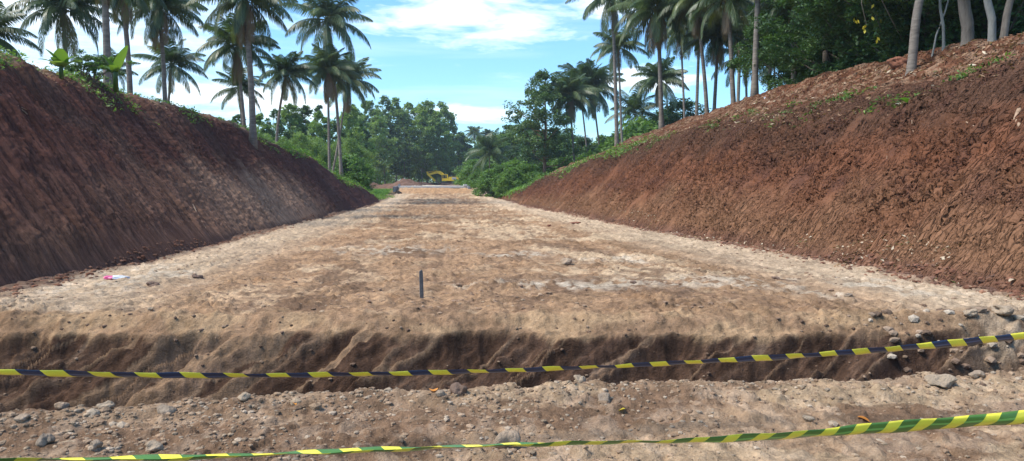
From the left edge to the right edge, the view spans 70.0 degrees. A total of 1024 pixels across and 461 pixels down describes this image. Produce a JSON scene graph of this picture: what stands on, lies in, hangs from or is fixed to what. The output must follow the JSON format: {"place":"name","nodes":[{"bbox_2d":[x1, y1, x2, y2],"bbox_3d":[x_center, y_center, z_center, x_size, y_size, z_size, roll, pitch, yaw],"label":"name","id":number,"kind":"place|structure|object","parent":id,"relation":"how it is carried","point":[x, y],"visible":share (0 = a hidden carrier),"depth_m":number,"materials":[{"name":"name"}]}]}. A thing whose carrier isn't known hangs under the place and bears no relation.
{"place":"outdoors","nodes":[
{"label":"outdoors","id":0,"kind":"place"},
{"bbox_2d":[0,51,387,286],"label":"earth bank","id":1,"kind":"structure","parent":0,"point":[88,178],"depth_m":19.21,"materials":[{"name":"soil"}]},
{"bbox_2d":[0,1,42,58],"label":"coconut palm","id":2,"kind":"object","parent":1,"relation":"on","point":[8,17],"visible":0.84,"depth_m":35.29,"materials":[{"name":"green plant"}]},
{"bbox_2d":[42,48,78,79],"bbox_3d":[-13.003,-4.669,20.861,1.165,0.982,0.730,0,4,-6],"label":"banana plant","id":3,"kind":"object","parent":1,"relation":"on","point":[60,58],"visible":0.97,"depth_m":20.84,"materials":[{"name":"green plant"}]},
{"bbox_2d":[3,0,122,60],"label":"coconut palm","id":4,"kind":"object","parent":1,"relation":"on","point":[57,10],"visible":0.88,"depth_m":42.53,"materials":[{"name":"green plant"}]},
{"bbox_2d":[49,49,125,78],"bbox_3d":[-14.281,-5.459,24.326,1.520,1.076,2.388,1,4,10],"label":"shrub","id":5,"kind":"object","parent":1,"relation":"on","point":[87,57],"visible":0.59,"depth_m":23.96,"materials":[{"name":"green plant"}]},
{"bbox_2d":[68,56,134,81],"bbox_3d":[-13.912,-5.338,24.452,1.907,0.965,1.616,1,4,13],"label":"shrub","id":6,"kind":"object","parent":1,"relation":"on","point":[97,61],"visible":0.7,"depth_m":24.24,"materials":[{"name":"green plant"}]},
{"bbox_2d":[100,45,127,91],"bbox_3d":[-10.233,-4.144,18.772,0.868,1.154,0.478,3,5,39],"label":"banana plant","id":7,"kind":"object","parent":1,"relation":"on","point":[115,66],"visible":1,"depth_m":18.74,"materials":[{"name":"green plant"}]},
{"bbox_2d":[87,48,140,89],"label":"coconut palm","id":8,"kind":"object","parent":1,"relation":"on","point":[119,71],"visible":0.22,"depth_m":54.49,"materials":[{"name":"green plant"}]},
{"bbox_2d":[70,0,168,92],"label":"coconut palm","id":9,"kind":"object","parent":1,"relation":"on","point":[120,8],"visible":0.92,"depth_m":37.55,"materials":[{"name":"green plant"}]},
{"bbox_2d":[95,0,150,86],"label":"coconut palm","id":10,"kind":"object","parent":1,"relation":"on","point":[106,27],"visible":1,"depth_m":30.81,"materials":[{"name":"grey plant"}]},
{"bbox_2d":[110,0,207,102],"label":"coconut palm","id":11,"kind":"object","parent":1,"relation":"on","point":[160,24],"visible":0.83,"depth_m":45.30,"materials":[{"name":"green plant"}]},
{"bbox_2d":[131,37,208,100],"bbox_3d":[-27.057,-10.402,58.910,5.404,10.359,5.769,3,5,33],"label":"coconut palm","id":12,"kind":"object","parent":1,"relation":"on","point":[174,58],"visible":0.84,"depth_m":58.49,"materials":[{"name":"green plant"}]},
{"bbox_2d":[0,45,384,198],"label":"crest weeds","id":13,"kind":"object","parent":1,"relation":"on","point":[66,73],"visible":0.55,"depth_m":24.41,"materials":[{"name":"green plant"}]},
{"bbox_2d":[194,12,280,127],"bbox_3d":[-19.219,-10.627,51.625,5.887,9.900,6.221,0,4,-6],"label":"coconut palm","id":14,"kind":"object","parent":1,"relation":"on","point":[228,47],"visible":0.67,"depth_m":51.15,"materials":[{"name":"green plant"}]},
{"bbox_2d":[210,65,268,125],"bbox_3d":[-23.331,-9.670,63.500,4.644,9.230,4.957,1,4,9],"label":"coconut palm","id":15,"kind":"object","parent":1,"relation":"on","point":[232,92],"visible":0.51,"depth_m":62.85,"materials":[{"name":"green plant"}]},
{"bbox_2d":[184,0,298,149],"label":"coconut palm","id":16,"kind":"object","parent":1,"relation":"on","point":[243,25],"visible":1,"depth_m":39.20,"materials":[{"name":"green plant"}]},
{"bbox_2d":[253,51,319,143],"bbox_3d":[-19.200,-10.184,61.876,5.240,9.974,5.222,4,5,44],"label":"coconut palm","id":17,"kind":"object","parent":1,"relation":"on","point":[287,66],"visible":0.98,"depth_m":61.28,"materials":[{"name":"green plant"}]},
{"bbox_2d":[280,0,372,177],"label":"coconut palm","id":18,"kind":"object","parent":1,"relation":"on","point":[334,13],"visible":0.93,"depth_m":74.78,"materials":[{"name":"green plant"}]},
{"bbox_2d":[297,43,364,170],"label":"coconut palm","id":19,"kind":"object","parent":1,"relation":"on","point":[329,70],"visible":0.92,"depth_m":73.12,"materials":[{"name":"green plant"}]},
{"bbox_2d":[271,140,393,199],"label":"bright weeds","id":20,"kind":"object","parent":1,"relation":"on","point":[300,150],"visible":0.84,"depth_m":66.11,"materials":[{"name":"green plant"}]},
{"bbox_2d":[311,53,381,170],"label":"coconut palm","id":21,"kind":"object","parent":1,"relation":"on","point":[365,86],"visible":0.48,"depth_m":83.50,"materials":[{"name":"green plant"}]},
{"bbox_2d":[327,153,376,188],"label":"bush","id":22,"kind":"object","parent":1,"relation":"on","point":[355,173],"visible":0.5,"depth_m":97.44,"materials":[{"name":"green plant"}]},
{"bbox_2d":[0,0,782,180],"label":"sky","id":23,"kind":"structure","parent":0,"point":[472,57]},
{"bbox_2d":[0,182,1023,460],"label":"dirt road","id":24,"kind":"structure","parent":0,"point":[462,336],"depth_m":8.51,"materials":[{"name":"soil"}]},
{"bbox_2d":[248,113,275,142],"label":"broadleaf tree","id":25,"kind":"object","parent":24,"relation":"on","point":[269,130],"visible":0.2,"depth_m":107.78,"materials":[{"name":"green plant"}]},
{"bbox_2d":[264,108,291,146],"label":"broadleaf tree","id":26,"kind":"object","parent":24,"relation":"on","point":[282,129],"visible":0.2,"depth_m":113.75,"materials":[{"name":"green plant"}]},
{"bbox_2d":[271,101,320,150],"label":"broadleaf tree","id":27,"kind":"object","parent":24,"relation":"on","point":[288,116],"visible":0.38,"depth_m":117.10,"materials":[{"name":"green plant"}]},
{"bbox_2d":[287,105,323,154],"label":"broadleaf tree","id":28,"kind":"object","parent":24,"relation":"on","point":[304,110],"visible":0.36,"depth_m":119.93,"materials":[{"name":"green plant"}]},
{"bbox_2d":[284,132,327,166],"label":"broadleaf tree","id":29,"kind":"object","parent":24,"relation":"on","point":[300,138],"visible":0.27,"depth_m":100.69,"materials":[{"name":"green plant"}]},
{"bbox_2d":[298,111,334,166],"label":"broadleaf tree","id":30,"kind":"object","parent":24,"relation":"on","point":[315,125],"visible":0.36,"depth_m":112.12,"materials":[{"name":"green plant"}]},
{"bbox_2d":[303,136,338,168],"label":"broadleaf tree","id":31,"kind":"object","parent":24,"relation":"on","point":[315,146],"visible":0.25,"depth_m":100.50,"materials":[{"name":"green plant"}]},
{"bbox_2d":[326,105,377,167],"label":"broadleaf tree","id":32,"kind":"object","parent":24,"relation":"on","point":[352,117],"visible":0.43,"depth_m":130.08,"materials":[{"name":"green plant"}]},
{"bbox_2d":[337,136,375,185],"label":"broadleaf tree","id":33,"kind":"object","parent":24,"relation":"on","point":[348,143],"visible":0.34,"depth_m":107.09,"materials":[{"name":"green plant"}]},
{"bbox_2d":[354,144,382,189],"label":"broadleaf tree","id":34,"kind":"object","parent":24,"relation":"on","point":[370,162],"visible":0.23,"depth_m":109.52,"materials":[{"name":"green plant"}]},
{"bbox_2d":[352,100,394,179],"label":"broadleaf tree","id":35,"kind":"object","parent":24,"relation":"on","point":[371,112],"visible":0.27,"depth_m":199.85,"materials":[{"name":"green plant"}]},
{"bbox_2d":[367,115,399,182],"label":"broadleaf tree","id":36,"kind":"object","parent":24,"relation":"on","point":[377,125],"visible":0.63,"depth_m":185.59,"materials":[{"name":"green plant"}]},
{"bbox_2d":[371,95,406,183],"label":"broadleaf tree","id":37,"kind":"object","parent":24,"relation":"on","point":[383,100],"visible":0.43,"depth_m":209.94,"materials":[{"name":"green plant"}]},
{"bbox_2d":[377,97,415,181],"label":"broadleaf tree","id":38,"kind":"object","parent":24,"relation":"on","point":[396,107],"visible":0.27,"depth_m":216.04,"materials":[{"name":"green plant"}]},
{"bbox_2d":[389,115,419,179],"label":"broadleaf tree","id":39,"kind":"object","parent":24,"relation":"on","point":[398,160],"visible":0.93,"depth_m":201.20,"materials":[{"name":"green plant"}]},
{"bbox_2d":[389,102,424,178],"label":"broadleaf tree","id":40,"kind":"object","parent":24,"relation":"on","point":[410,107],"visible":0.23,"depth_m":219.69,"materials":[{"name":"green plant"}]},
{"bbox_2d":[406,117,438,181],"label":"broadleaf tree","id":41,"kind":"object","parent":24,"relation":"on","point":[426,149],"visible":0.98,"depth_m":204.01,"materials":[{"name":"green plant"}]},
{"bbox_2d":[402,98,457,182],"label":"broadleaf tree","id":42,"kind":"object","parent":24,"relation":"on","point":[425,111],"visible":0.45,"depth_m":209.62,"materials":[{"name":"green plant"}]},
{"bbox_2d":[414,111,457,184],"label":"broadleaf tree","id":43,"kind":"object","parent":24,"relation":"on","point":[437,115],"visible":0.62,"depth_m":208.10,"materials":[{"name":"green plant"}]},
{"bbox_2d":[281,130,592,183],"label":"distant woodland","id":44,"kind":"object","parent":24,"relation":"on","point":[391,181],"depth_m":246.16,"materials":[{"name":"green plant"}]},
{"bbox_2d":[427,170,457,184],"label":"excavator","id":45,"kind":"object","parent":24,"relation":"on","point":[447,179],"visible":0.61,"depth_m":202.43,"materials":[{"name":"metal"}]},
{"bbox_2d":[421,101,465,183],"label":"broadleaf tree","id":46,"kind":"object","parent":24,"relation":"on","point":[444,111],"visible":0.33,"depth_m":218.34,"materials":[{"name":"green plant"}]},
{"bbox_2d":[455,159,481,184],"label":"bush","id":47,"kind":"object","parent":24,"relation":"on","point":[466,171],"visible":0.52,"depth_m":137.06,"materials":[{"name":"green plant"}]},
{"bbox_2d":[464,128,518,177],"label":"coconut palm","id":48,"kind":"object","parent":24,"relation":"on","point":[486,142],"visible":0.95,"depth_m":122.90,"materials":[{"name":"green plant"}]},
{"bbox_2d":[494,429,520,448],"bbox_3d":[-0.029,1.284,4.450,0.162,0.140,0.112,5,4,3],"label":"rock","id":49,"kind":"object","parent":24,"relation":"on","point":[507,436],"visible":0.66,"depth_m":4.41,"materials":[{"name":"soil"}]},
{"bbox_2d":[0,313,1018,403],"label":"trench clods","id":50,"kind":"object","parent":24,"relation":"on","point":[561,349],"visible":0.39,"depth_m":8.54,"materials":[{"name":"soil"}]},
{"bbox_2d":[4,214,1015,314],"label":"road clods","id":51,"kind":"object","parent":24,"relation":"on","point":[523,307],"visible":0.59,"depth_m":11.26,"materials":[{"name":"soil"}]},
{"bbox_2d":[0,377,1022,460],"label":"rubble stones","id":52,"kind":"object","parent":24,"relation":"on","point":[122,424],"visible":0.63,"depth_m":5.00,"materials":[{"name":"stone"}]},
{"bbox_2d":[497,121,536,164],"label":"broadleaf tree","id":53,"kind":"object","parent":24,"relation":"on","point":[509,140],"visible":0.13,"depth_m":148.65,"materials":[{"name":"green plant"}]},
{"bbox_2d":[506,130,555,165],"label":"broadleaf tree","id":54,"kind":"object","parent":24,"relation":"on","point":[527,159],"visible":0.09,"depth_m":133.60,"materials":[{"name":"green plant"}]},
{"bbox_2d":[555,135,596,156],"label":"broadleaf tree","id":55,"kind":"object","parent":24,"relation":"on","point":[580,142],"visible":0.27,"depth_m":120.16,"materials":[{"name":"green plant"}]},
{"bbox_2d":[543,202,1023,298],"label":"rocks","id":56,"kind":"object","parent":24,"relation":"on","point":[805,241],"visible":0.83,"depth_m":14.85,"materials":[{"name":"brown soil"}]},
{"bbox_2d":[924,374,957,388],"bbox_3d":[3.332,1.180,5.706,0.217,0.134,0.199,-13,6,-9],"label":"boulder","id":57,"kind":"object","parent":24,"relation":"on","point":[945,381],"visible":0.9,"depth_m":5.65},
{"bbox_2d":[868,307,1023,372],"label":"trench rubble","id":58,"kind":"object","parent":24,"relation":"on","point":[913,318],"visible":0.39,"depth_m":8.53,"materials":[{"name":"stone"}]},
{"bbox_2d":[990,304,1013,314],"bbox_3d":[5.894,0.956,8.794,0.233,0.134,0.283,2,4,27],"label":"boulder","id":59,"kind":"object","parent":24,"relation":"on","point":[1001,309],"visible":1,"depth_m":8.73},
{"bbox_2d":[0,410,1023,460],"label":"barrier tape","id":60,"kind":"object","parent":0,"point":[1002,418],"visible":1,"depth_m":3.16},
{"bbox_2d":[0,332,1023,378],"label":"barrier tape","id":61,"kind":"object","parent":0,"point":[860,351],"visible":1,"depth_m":4.54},
{"bbox_2d":[0,370,1023,460],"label":"gravel","id":62,"kind":"structure","parent":0,"point":[68,433],"depth_m":4.98,"materials":[{"name":"gravel"}]},
{"bbox_2d":[0,204,1023,300],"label":"crumbled soil","id":63,"kind":"structure","parent":0,"point":[16,287],"depth_m":13.43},
{"bbox_2d":[498,33,1023,294],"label":"earth bank","id":64,"kind":"structure","parent":0,"point":[944,171],"depth_m":18.59,"materials":[{"name":"soil"}]},
{"bbox_2d":[468,168,496,195],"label":"bush","id":65,"kind":"object","parent":64,"relation":"on","point":[490,173],"visible":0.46,"depth_m":103.14,"materials":[{"name":"green plant"}]},
{"bbox_2d":[474,163,513,198],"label":"bush","id":66,"kind":"object","parent":64,"relation":"on","point":[499,169],"visible":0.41,"depth_m":100.12,"materials":[{"name":"green plant"}]},
{"bbox_2d":[492,166,533,194],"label":"bush","id":67,"kind":"object","parent":64,"relation":"on","point":[516,180],"visible":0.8,"depth_m":91.58,"materials":[{"name":"green plant"}]},
{"bbox_2d":[497,163,545,197],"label":"bush","id":68,"kind":"object","parent":64,"relation":"on","point":[528,170],"visible":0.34,"depth_m":98.02,"materials":[{"name":"green plant"}]},
{"bbox_2d":[501,69,578,175],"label":"tall tree","id":69,"kind":"object","parent":64,"relation":"on","point":[538,99],"visible":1,"depth_m":96.96,"materials":[{"name":"green plant"}]},
{"bbox_2d":[543,71,603,161],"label":"coconut palm","id":70,"kind":"object","parent":64,"relation":"on","point":[573,81],"visible":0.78,"depth_m":99.47,"materials":[{"name":"green plant"}]},
{"bbox_2d":[503,133,652,195],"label":"creeping weeds","id":71,"kind":"object","parent":64,"relation":"on","point":[611,149],"visible":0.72,"depth_m":51.82,"materials":[{"name":"green plant"}]},
{"bbox_2d":[552,60,606,152],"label":"coconut palm","id":72,"kind":"object","parent":64,"relation":"on","point":[567,66],"visible":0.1,"depth_m":118.24,"materials":[{"name":"green plant"}]},
{"bbox_2d":[564,58,625,143],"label":"coconut palm","id":73,"kind":"object","parent":64,"relation":"on","point":[598,79],"visible":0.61,"depth_m":107.45,"materials":[{"name":"green plant"}]},
{"bbox_2d":[565,0,633,145],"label":"coconut palm","id":74,"kind":"object","parent":64,"relation":"on","point":[595,4],"visible":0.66,"depth_m":63.23,"materials":[{"name":"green plant"}]},
{"bbox_2d":[590,26,646,142],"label":"coconut palm","id":75,"kind":"object","parent":64,"relation":"on","point":[605,47],"visible":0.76,"depth_m":78.27,"materials":[{"name":"green plant"}]},
{"bbox_2d":[593,114,658,152],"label":"bush","id":76,"kind":"object","parent":64,"relation":"on","point":[643,126],"visible":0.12,"depth_m":91.82,"materials":[{"name":"green plant"}]},
{"bbox_2d":[604,85,665,135],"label":"coconut palm","id":77,"kind":"object","parent":64,"relation":"on","point":[633,106],"visible":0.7,"depth_m":95.73,"materials":[{"name":"green plant"}]},
{"bbox_2d":[607,0,701,128],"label":"coconut palm","id":78,"kind":"object","parent":64,"relation":"on","point":[647,10],"visible":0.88,"depth_m":50.34,"materials":[{"name":"green plant"}]},
{"bbox_2d":[629,56,689,110],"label":"coconut palm","id":79,"kind":"object","parent":64,"relation":"on","point":[670,74],"visible":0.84,"depth_m":92.39,"materials":[{"name":"green plant"}]},
{"bbox_2d":[651,21,689,117],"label":"coconut palm","id":80,"kind":"object","parent":64,"relation":"on","point":[675,52],"visible":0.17,"depth_m":73.22,"materials":[{"name":"green plant"}]},
{"bbox_2d":[656,97,710,125],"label":"broadleaf tree","id":81,"kind":"object","parent":64,"relation":"on","point":[671,119],"visible":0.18,"depth_m":96.58,"materials":[{"name":"green plant"}]},
{"bbox_2d":[666,15,708,115],"bbox_3d":[15.682,-13.411,61.355,7.149,14.070,7.264,0,4,-6],"label":"coconut palm","id":82,"kind":"object","parent":64,"relation":"on","point":[686,40],"visible":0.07,"depth_m":61.17,"materials":[{"name":"green plant"}]},
{"bbox_2d":[656,0,723,112],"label":"coconut palm","id":83,"kind":"object","parent":64,"relation":"on","point":[685,6],"visible":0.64,"depth_m":47.83,"materials":[{"name":"green plant"}]},
{"bbox_2d":[683,7,749,110],"bbox_3d":[14.467,-10.955,51.138,5.279,9.052,5.186,0,4,-6],"label":"coconut palm","id":84,"kind":"object","parent":64,"relation":"on","point":[715,52],"visible":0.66,"depth_m":50.41,"materials":[{"name":"green plant"}]},
{"bbox_2d":[685,0,766,102],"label":"coconut palm","id":85,"kind":"object","parent":64,"relation":"on","point":[700,6],"visible":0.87,"depth_m":43.90,"materials":[{"name":"green plant"}]},
{"bbox_2d":[711,43,774,96],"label":"coconut palm","id":86,"kind":"object","parent":64,"relation":"on","point":[745,81],"visible":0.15,"depth_m":63.70,"materials":[{"name":"green plant"}]},
{"bbox_2d":[728,0,761,95],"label":"coconut palm","id":87,"kind":"object","parent":64,"relation":"on","point":[754,90],"visible":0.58,"depth_m":36.86,"materials":[{"name":"grey plant"}]},
{"bbox_2d":[748,0,807,82],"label":"coconut palm","id":88,"kind":"object","parent":64,"relation":"on","point":[773,11],"visible":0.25,"depth_m":37.10,"materials":[{"name":"green plant"}]},
{"bbox_2d":[726,5,839,88],"bbox_3d":[15.708,-10.739,37.510,9.023,9.396,8.302,3,5,39],"label":"broadleaf tree","id":89,"kind":"object","parent":64,"relation":"on","point":[737,63],"visible":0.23,"depth_m":38.47,"materials":[{"name":"green plant"}]},
{"bbox_2d":[744,4,838,79],"bbox_3d":[18.449,-11.917,39.519,11.310,11.778,10.406,0,4,-6],"label":"broadleaf tree","id":90,"kind":"object","parent":64,"relation":"on","point":[786,13],"visible":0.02,"depth_m":38.78,"materials":[{"name":"green plant"}]},
{"bbox_2d":[583,33,1023,163],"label":"dry litter","id":91,"kind":"object","parent":64,"relation":"on","point":[960,63],"visible":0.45,"depth_m":22.88,"materials":[{"name":"brown plant"}]},
{"bbox_2d":[752,0,863,90],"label":"broadleaf tree","id":92,"kind":"object","parent":64,"relation":"on","point":[786,38],"visible":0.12,"depth_m":33.67,"materials":[{"name":"green plant"}]},
{"bbox_2d":[607,52,1015,158],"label":"bank weeds","id":93,"kind":"object","parent":64,"relation":"on","point":[964,74],"visible":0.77,"depth_m":22.51,"materials":[{"name":"green plant"}]},
{"bbox_2d":[756,0,903,73],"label":"broadleaf tree","id":94,"kind":"object","parent":64,"relation":"on","point":[811,29],"visible":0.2,"depth_m":31.14,"materials":[{"name":"green plant"}]},
{"bbox_2d":[777,0,919,75],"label":"broadleaf tree","id":95,"kind":"object","parent":64,"relation":"on","point":[805,12],"visible":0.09,"depth_m":30.39,"materials":[{"name":"green plant"}]},
{"bbox_2d":[799,0,931,65],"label":"broadleaf tree","id":96,"kind":"object","parent":64,"relation":"on","point":[827,5],"visible":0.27,"depth_m":29.00,"materials":[{"name":"green plant"}]},
{"bbox_2d":[825,0,952,61],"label":"broadleaf tree","id":97,"kind":"object","parent":64,"relation":"on","point":[855,11],"visible":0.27,"depth_m":26.49,"materials":[{"name":"green plant"}]},
{"bbox_2d":[905,0,923,75],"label":"tree trunk","id":98,"kind":"object","parent":64,"relation":"on","point":[914,39],"visible":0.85,"depth_m":22.44,"materials":[{"name":"grey plant"}]},
{"bbox_2d":[846,0,1011,65],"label":"broadleaf tree","id":99,"kind":"object","parent":64,"relation":"on","point":[870,51],"visible":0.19,"depth_m":27.53,"materials":[{"name":"green plant"}]},
{"bbox_2d":[869,0,1019,61],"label":"broadleaf tree","id":100,"kind":"object","parent":64,"relation":"on","point":[895,37],"visible":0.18,"depth_m":25.40,"materials":[{"name":"green plant"}]},
{"bbox_2d":[879,0,1023,58],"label":"broadleaf tree","id":101,"kind":"object","parent":64,"relation":"on","point":[921,40],"visible":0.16,"depth_m":24.59,"materials":[{"name":"green plant"}]},
{"bbox_2d":[880,0,1023,38],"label":"broadleaf tree","id":102,"kind":"object","parent":64,"relation":"on","point":[948,10],"visible":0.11,"depth_m":23.95,"materials":[{"name":"green plant"}]},
{"bbox_2d":[957,0,973,45],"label":"tree trunk","id":103,"kind":"object","parent":64,"relation":"on","point":[966,20],"visible":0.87,"depth_m":21.49,"materials":[{"name":"grey plant"}]},
{"bbox_2d":[909,0,1023,48],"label":"broadleaf tree","id":104,"kind":"object","parent":64,"relation":"on","point":[1020,14],"visible":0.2,"depth_m":24.37,"materials":[{"name":"green plant"}]},
{"bbox_2d":[983,0,995,40],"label":"tree trunk","id":105,"kind":"object","parent":64,"relation":"on","point":[990,11],"visible":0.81,"depth_m":20.66,"materials":[{"name":"grey plant"}]},
{"bbox_2d":[957,0,1023,39],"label":"broadleaf tree","id":106,"kind":"object","parent":64,"relation":"on","point":[1016,26],"visible":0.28,"depth_m":23.39,"materials":[{"name":"green plant"}]},
{"bbox_2d":[999,0,1013,38],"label":"tree trunk","id":107,"kind":"object","parent":64,"relation":"on","point":[1005,24],"visible":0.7,"depth_m":20.28,"materials":[{"name":"grey plant"}]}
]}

